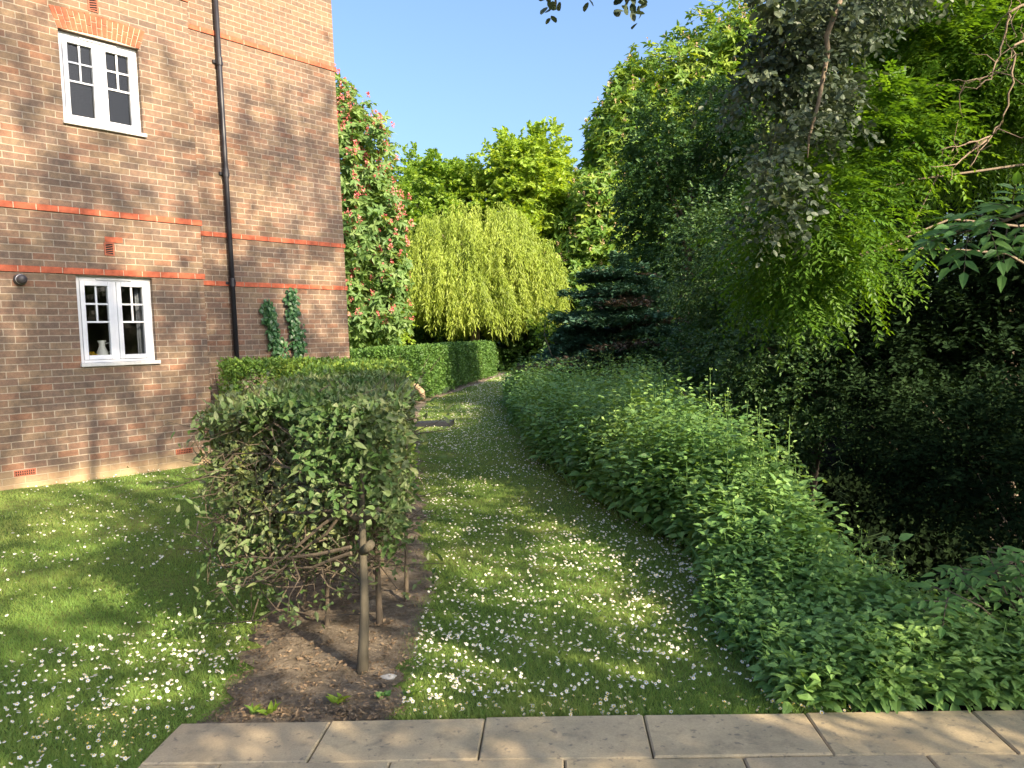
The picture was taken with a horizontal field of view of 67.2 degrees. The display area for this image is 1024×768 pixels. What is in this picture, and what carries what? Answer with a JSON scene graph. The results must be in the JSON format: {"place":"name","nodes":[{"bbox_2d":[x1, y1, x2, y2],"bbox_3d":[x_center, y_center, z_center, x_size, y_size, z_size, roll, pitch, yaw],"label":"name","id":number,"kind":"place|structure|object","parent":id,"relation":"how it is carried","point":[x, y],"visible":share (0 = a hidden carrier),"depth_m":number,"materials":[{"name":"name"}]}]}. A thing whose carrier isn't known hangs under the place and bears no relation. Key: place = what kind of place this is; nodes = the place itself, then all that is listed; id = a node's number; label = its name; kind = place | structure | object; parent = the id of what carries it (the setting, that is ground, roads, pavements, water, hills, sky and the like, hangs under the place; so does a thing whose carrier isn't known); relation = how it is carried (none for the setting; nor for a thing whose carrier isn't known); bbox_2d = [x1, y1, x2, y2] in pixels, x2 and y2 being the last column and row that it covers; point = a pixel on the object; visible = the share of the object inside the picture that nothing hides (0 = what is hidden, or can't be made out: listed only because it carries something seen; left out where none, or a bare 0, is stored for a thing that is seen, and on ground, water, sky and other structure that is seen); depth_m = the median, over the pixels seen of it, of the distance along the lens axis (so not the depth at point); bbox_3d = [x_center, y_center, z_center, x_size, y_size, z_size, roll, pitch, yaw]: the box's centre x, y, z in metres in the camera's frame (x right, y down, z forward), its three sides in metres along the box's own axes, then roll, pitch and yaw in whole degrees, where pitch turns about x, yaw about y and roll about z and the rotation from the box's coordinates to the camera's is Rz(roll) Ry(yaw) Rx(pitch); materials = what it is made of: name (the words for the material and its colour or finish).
{"place":"outdoors","nodes":[
{"label":"outdoors","id":0,"kind":"place"},
{"bbox_2d":[0,350,1023,767],"bbox_3d":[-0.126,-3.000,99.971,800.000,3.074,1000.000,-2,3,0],"label":"lawn","id":1,"kind":"structure","parent":0,"point":[576,640],"depth_m":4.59,"materials":[{"name":"green plant"}]},
{"bbox_2d":[0,0,349,490],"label":"brick building","id":2,"kind":"structure","parent":1,"relation":"on","point":[171,219],"depth_m":9.38,"materials":[{"name":"brick"}]},
{"bbox_2d":[58,30,146,137],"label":"window","id":3,"kind":"structure","parent":2,"relation":"in","point":[99,80],"depth_m":9.14,"materials":[{"name":"white plastic"}]},
{"bbox_2d":[76,276,160,366],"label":"window","id":4,"kind":"structure","parent":2,"relation":"in","point":[117,311],"depth_m":9.25,"materials":[{"name":"white plastic"}]},
{"bbox_2d":[97,340,109,359],"bbox_3d":[-4.811,-0.385,9.054,0.146,0.250,0.136,-1,3,22],"label":"white jug","id":5,"kind":"object","parent":4,"relation":"in","point":[102,350],"visible":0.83,"depth_m":9.02,"materials":[{"name":"ceramic"}]},
{"bbox_2d":[258,299,289,378],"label":"climbing ivy","id":6,"kind":"object","parent":2,"relation":"attached to","point":[270,315],"visible":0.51,"depth_m":11.26,"materials":[{"name":"green plant"}]},
{"bbox_2d":[283,287,309,367],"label":"climbing ivy","id":7,"kind":"object","parent":2,"relation":"attached to","point":[293,313],"visible":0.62,"depth_m":11.54,"materials":[{"name":"green plant"}]},
{"bbox_2d":[215,355,364,395],"bbox_3d":[-2.850,0.323,10.232,2.043,1.492,0.958,-3,3,-11],"label":"clipped hedge","id":8,"kind":"object","parent":1,"relation":"on","point":[245,365],"visible":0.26,"depth_m":9.89,"materials":[{"name":"green plant"}]},
{"bbox_2d":[196,372,506,723],"bbox_3d":[-1.523,0.420,19.505,2.853,0.306,33.070,-2,3,0],"label":"soil bed","id":9,"kind":"object","parent":1,"relation":"on","point":[332,630],"visible":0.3,"depth_m":3.77,"materials":[{"name":"brown soil"}]},
{"bbox_2d":[245,702,263,713],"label":"weed","id":10,"kind":"object","parent":9,"relation":"on","point":[252,708],"visible":0.97,"depth_m":3.10,"materials":[{"name":"green plant"}]},
{"bbox_2d":[257,699,280,714],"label":"weed","id":11,"kind":"object","parent":9,"relation":"on","point":[271,708],"visible":0.97,"depth_m":3.10,"materials":[{"name":"green plant"}]},
{"bbox_2d":[127,364,460,674],"bbox_3d":[-1.066,0.577,4.824,1.630,1.438,3.328,-2,3,0],"label":"old hedge","id":12,"kind":"object","parent":9,"relation":"on","point":[333,447],"visible":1,"depth_m":3.67,"materials":[{"name":"green plant"}]},
{"bbox_2d":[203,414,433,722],"bbox_3d":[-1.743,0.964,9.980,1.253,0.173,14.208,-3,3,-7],"label":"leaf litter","id":13,"kind":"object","parent":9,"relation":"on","point":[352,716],"visible":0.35,"depth_m":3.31,"materials":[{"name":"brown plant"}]},
{"bbox_2d":[326,693,350,703],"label":"weed","id":14,"kind":"object","parent":9,"relation":"on","point":[333,699],"visible":1,"depth_m":3.16,"materials":[{"name":"green plant"}]},
{"bbox_2d":[287,356,424,526],"bbox_3d":[-1.654,0.435,8.162,1.462,1.425,4.489,-3,3,-4],"label":"clipped hedge","id":15,"kind":"object","parent":9,"relation":"on","point":[392,364],"visible":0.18,"depth_m":6.45,"materials":[{"name":"green plant"}]},
{"bbox_2d":[376,690,390,698],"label":"weed","id":16,"kind":"object","parent":9,"relation":"on","point":[384,693],"visible":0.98,"depth_m":3.19,"materials":[{"name":"green plant"}]},
{"bbox_2d":[380,673,396,679],"bbox_3d":[-0.546,1.290,3.393,0.078,0.028,0.048,-2,3,0],"label":"stone","id":17,"kind":"object","parent":9,"relation":"on","point":[389,676],"visible":0.98,"depth_m":3.38,"materials":[{"name":"white stone"}]},
{"bbox_2d":[349,340,498,401],"bbox_3d":[-1.916,-0.580,24.448,2.306,1.717,13.070,-2,3,14],"label":"clipped hedge","id":18,"kind":"object","parent":9,"relation":"on","point":[452,364],"visible":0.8,"depth_m":22.10,"materials":[{"name":"green plant"}]},
{"bbox_2d":[335,64,416,359],"bbox_3d":[-6.097,-5.719,28.327,5.716,11.892,5.188,0,4,39],"label":"red chestnut tree","id":19,"kind":"object","parent":1,"relation":"on","point":[377,263],"visible":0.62,"depth_m":27.04,"materials":[{"name":"green plant"}]},
{"bbox_2d":[0,374,760,767],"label":"daisies","id":20,"kind":"object","parent":1,"relation":"on","point":[456,682],"visible":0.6,"depth_m":3.92,"materials":[{"name":"white plant"}]},
{"bbox_2d":[366,311,417,358],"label":"background tree","id":21,"kind":"object","parent":1,"relation":"on","point":[405,336],"visible":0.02,"depth_m":30.61,"materials":[{"name":"green plant"}]},
{"bbox_2d":[385,141,424,205],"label":"background tree","id":22,"kind":"object","parent":1,"relation":"on","point":[410,156],"visible":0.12,"depth_m":59.99,"materials":[{"name":"green plant"}]},
{"bbox_2d":[403,685,420,696],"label":"weed","id":23,"kind":"object","parent":1,"relation":"on","point":[412,693],"visible":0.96,"depth_m":3.21,"materials":[{"name":"green plant"}]},
{"bbox_2d":[413,383,425,400],"bbox_3d":[-2.091,0.183,16.928,0.459,0.392,0.145,-1,3,27],"label":"cut log","id":24,"kind":"object","parent":1,"relation":"on","point":[421,390],"visible":0.56,"depth_m":16.83,"materials":[{"name":"brown wood"}]},
{"bbox_2d":[415,420,453,426],"bbox_3d":[-1.420,0.745,14.149,0.660,0.131,0.400,-2,3,7],"label":"drain cover","id":25,"kind":"object","parent":1,"relation":"on","point":[440,423],"visible":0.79,"depth_m":13.97,"materials":[{"name":"metal"}]},
{"bbox_2d":[390,148,514,252],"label":"background tree","id":26,"kind":"object","parent":1,"relation":"on","point":[443,181],"visible":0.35,"depth_m":43.33,"materials":[{"name":"green plant"}]},
{"bbox_2d":[402,198,573,344],"bbox_3d":[-2.335,-4.702,36.783,10.770,8.654,8.132,-2,3,0],"label":"weeping willow","id":27,"kind":"object","parent":1,"relation":"on","point":[473,275],"visible":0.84,"depth_m":34.92,"materials":[{"name":"green plant"}]},
{"bbox_2d":[397,279,597,370],"bbox_3d":[-1.904,-3.094,40.849,14.276,7.459,8.633,-2,3,0],"label":"background tree","id":28,"kind":"object","parent":1,"relation":"on","point":[527,346],"visible":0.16,"depth_m":38.64,"materials":[{"name":"green plant"}]},
{"bbox_2d":[457,116,577,261],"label":"background tree","id":29,"kind":"object","parent":1,"relation":"on","point":[530,172],"visible":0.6,"depth_m":42.41,"materials":[{"name":"green plant"}]},
{"bbox_2d":[524,304,560,357],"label":"leaning sapling","id":30,"kind":"object","parent":1,"relation":"on","point":[544,322],"visible":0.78,"depth_m":17.30,"materials":[{"name":"green plant"}]},
{"bbox_2d":[526,325,577,377],"bbox_3d":[1.540,-0.703,21.670,2.789,1.959,3.030,0,4,44],"label":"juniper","id":31,"kind":"object","parent":1,"relation":"on","point":[552,348],"visible":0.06,"depth_m":21.18,"materials":[{"name":"green plant"}]},
{"bbox_2d":[560,154,585,193],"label":"background tree","id":32,"kind":"object","parent":1,"relation":"on","point":[571,168],"visible":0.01,"depth_m":57.49,"materials":[{"name":"green plant"}]},
{"bbox_2d":[540,164,645,310],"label":"chestnut tree","id":33,"kind":"object","parent":1,"relation":"on","point":[581,245],"visible":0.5,"depth_m":40.89,"materials":[{"name":"green plant"}]},
{"bbox_2d":[507,250,697,398],"bbox_3d":[2.412,-1.200,17.040,5.221,3.503,5.053,-2,3,0],"label":"blue conifer","id":34,"kind":"object","parent":1,"relation":"on","point":[611,305],"visible":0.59,"depth_m":16.37,"materials":[{"name":"green plant"}]},
{"bbox_2d":[678,544,698,561],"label":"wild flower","id":35,"kind":"object","parent":1,"relation":"on","point":[688,554],"visible":0.23,"depth_m":5.08,"materials":[{"name":"green plant"}]},
{"bbox_2d":[567,0,817,312],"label":"chestnut tree","id":36,"kind":"object","parent":1,"relation":"on","point":[717,52],"visible":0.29,"depth_m":45.15,"materials":[{"name":"green plant"}]},
{"bbox_2d":[601,73,820,398],"bbox_3d":[4.989,-3.518,18.735,5.790,8.153,4.393,-2,3,0],"label":"holly tree","id":37,"kind":"object","parent":1,"relation":"on","point":[667,179],"visible":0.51,"depth_m":18.11,"materials":[{"name":"green plant"}]},
{"bbox_2d":[493,291,986,355],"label":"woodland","id":38,"kind":"object","parent":1,"relation":"on","point":[671,314],"depth_m":72.81,"materials":[{"name":"green plant"}]},
{"bbox_2d":[615,300,872,459],"bbox_3d":[3.975,0.535,13.543,2.609,4.237,5.709,-4,3,-27],"label":"bank shrub","id":39,"kind":"object","parent":1,"relation":"on","point":[674,344],"visible":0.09,"depth_m":14.29,"materials":[{"name":"green plant"}]},
{"bbox_2d":[670,305,845,476],"bbox_3d":[3.309,-0.054,10.989,1.713,2.448,3.771,-2,3,0],"label":"bramble bush","id":40,"kind":"object","parent":1,"relation":"on","point":[804,455],"visible":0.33,"depth_m":10.11,"materials":[{"name":"green plant"}]},
{"bbox_2d":[498,349,1023,713],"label":"nettle bed","id":41,"kind":"object","parent":1,"relation":"on","point":[801,609],"visible":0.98,"depth_m":4.16,"materials":[{"name":"green plant"}]},
{"bbox_2d":[539,0,985,275],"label":"whitebeam tree","id":42,"kind":"object","parent":1,"relation":"on","point":[822,36],"visible":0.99,"depth_m":5.40,"materials":[{"name":"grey plant"}]},
{"bbox_2d":[599,145,960,351],"bbox_3d":[9.948,-5.144,28.214,13.108,10.401,8.286,-1,3,23],"label":"tree","id":43,"kind":"object","parent":1,"relation":"on","point":[736,225],"visible":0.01,"depth_m":27.59,"materials":[{"name":"green plant"}]},
{"bbox_2d":[642,166,933,501],"bbox_3d":[4.171,-0.139,10.819,4.240,5.859,4.724,-2,3,0],"label":"bank shrub","id":44,"kind":"object","parent":1,"relation":"on","point":[801,363],"visible":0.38,"depth_m":9.99,"materials":[{"name":"green plant"}]},
{"bbox_2d":[831,456,848,537],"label":"tall nettle","id":45,"kind":"object","parent":1,"relation":"on","point":[840,491],"visible":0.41,"depth_m":5.63,"materials":[{"name":"green plant"}]},
{"bbox_2d":[686,0,1023,369],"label":"robinia tree","id":46,"kind":"object","parent":1,"relation":"on","point":[953,78],"visible":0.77,"depth_m":6.17,"materials":[{"name":"green plant"}]},
{"bbox_2d":[867,532,914,597],"bbox_3d":[1.768,0.951,3.599,0.208,0.527,0.175,-2,3,6],"label":"tall nettle","id":47,"kind":"object","parent":1,"relation":"on","point":[905,536],"visible":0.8,"depth_m":3.59,"materials":[{"name":"green plant"}]},
{"bbox_2d":[763,418,1023,637],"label":"ground ivy","id":48,"kind":"object","parent":1,"relation":"on","point":[918,556],"visible":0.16,"depth_m":11.03,"materials":[{"name":"green plant"}]},
{"bbox_2d":[771,4,1022,391],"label":"tree","id":49,"kind":"object","parent":1,"relation":"on","point":[963,241],"visible":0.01,"depth_m":12.87,"materials":[{"name":"green plant"}]},
{"bbox_2d":[817,138,988,356],"bbox_3d":[13.826,-4.709,19.470,13.432,10.733,8.902,-1,3,25],"label":"tree","id":50,"kind":"object","parent":1,"relation":"on","point":[909,267],"depth_m":19.93,"materials":[{"name":"green plant"}]},
{"bbox_2d":[790,130,1023,523],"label":"bank shrub","id":51,"kind":"object","parent":1,"relation":"on","point":[956,331],"visible":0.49,"depth_m":8.53,"materials":[{"name":"green plant"}]},
{"bbox_2d":[807,357,1023,567],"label":"bank shrub","id":52,"kind":"object","parent":1,"relation":"on","point":[929,462],"visible":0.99,"depth_m":6.90,"materials":[{"name":"green plant"}]},
{"bbox_2d":[850,2,1023,384],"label":"tree","id":53,"kind":"object","parent":1,"relation":"on","point":[974,242],"visible":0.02,"depth_m":10.78,"materials":[{"name":"green plant"}]},
{"bbox_2d":[886,545,1023,653],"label":"elder shrub","id":54,"kind":"object","parent":1,"relation":"on","point":[1012,575],"visible":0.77,"depth_m":3.28,"materials":[{"name":"green plant"}]},
{"bbox_2d":[899,171,1023,292],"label":"elder shrub","id":55,"kind":"object","parent":1,"relation":"on","point":[980,225],"visible":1,"depth_m":3.44,"materials":[{"name":"green plant"}]},
{"bbox_2d":[138,710,1023,767],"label":"pavement","id":56,"kind":"structure","parent":0,"point":[949,739],"depth_m":2.75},
{"bbox_2d":[331,0,991,294],"label":"sky","id":57,"kind":"structure","parent":0,"point":[446,73],"materials":[{"name":"blue"}]},
{"bbox_2d":[725,442,994,581],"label":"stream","id":58,"kind":"structure","parent":0,"point":[881,530],"depth_m":11.38,"materials":[{"name":"liquid"}]}
]}

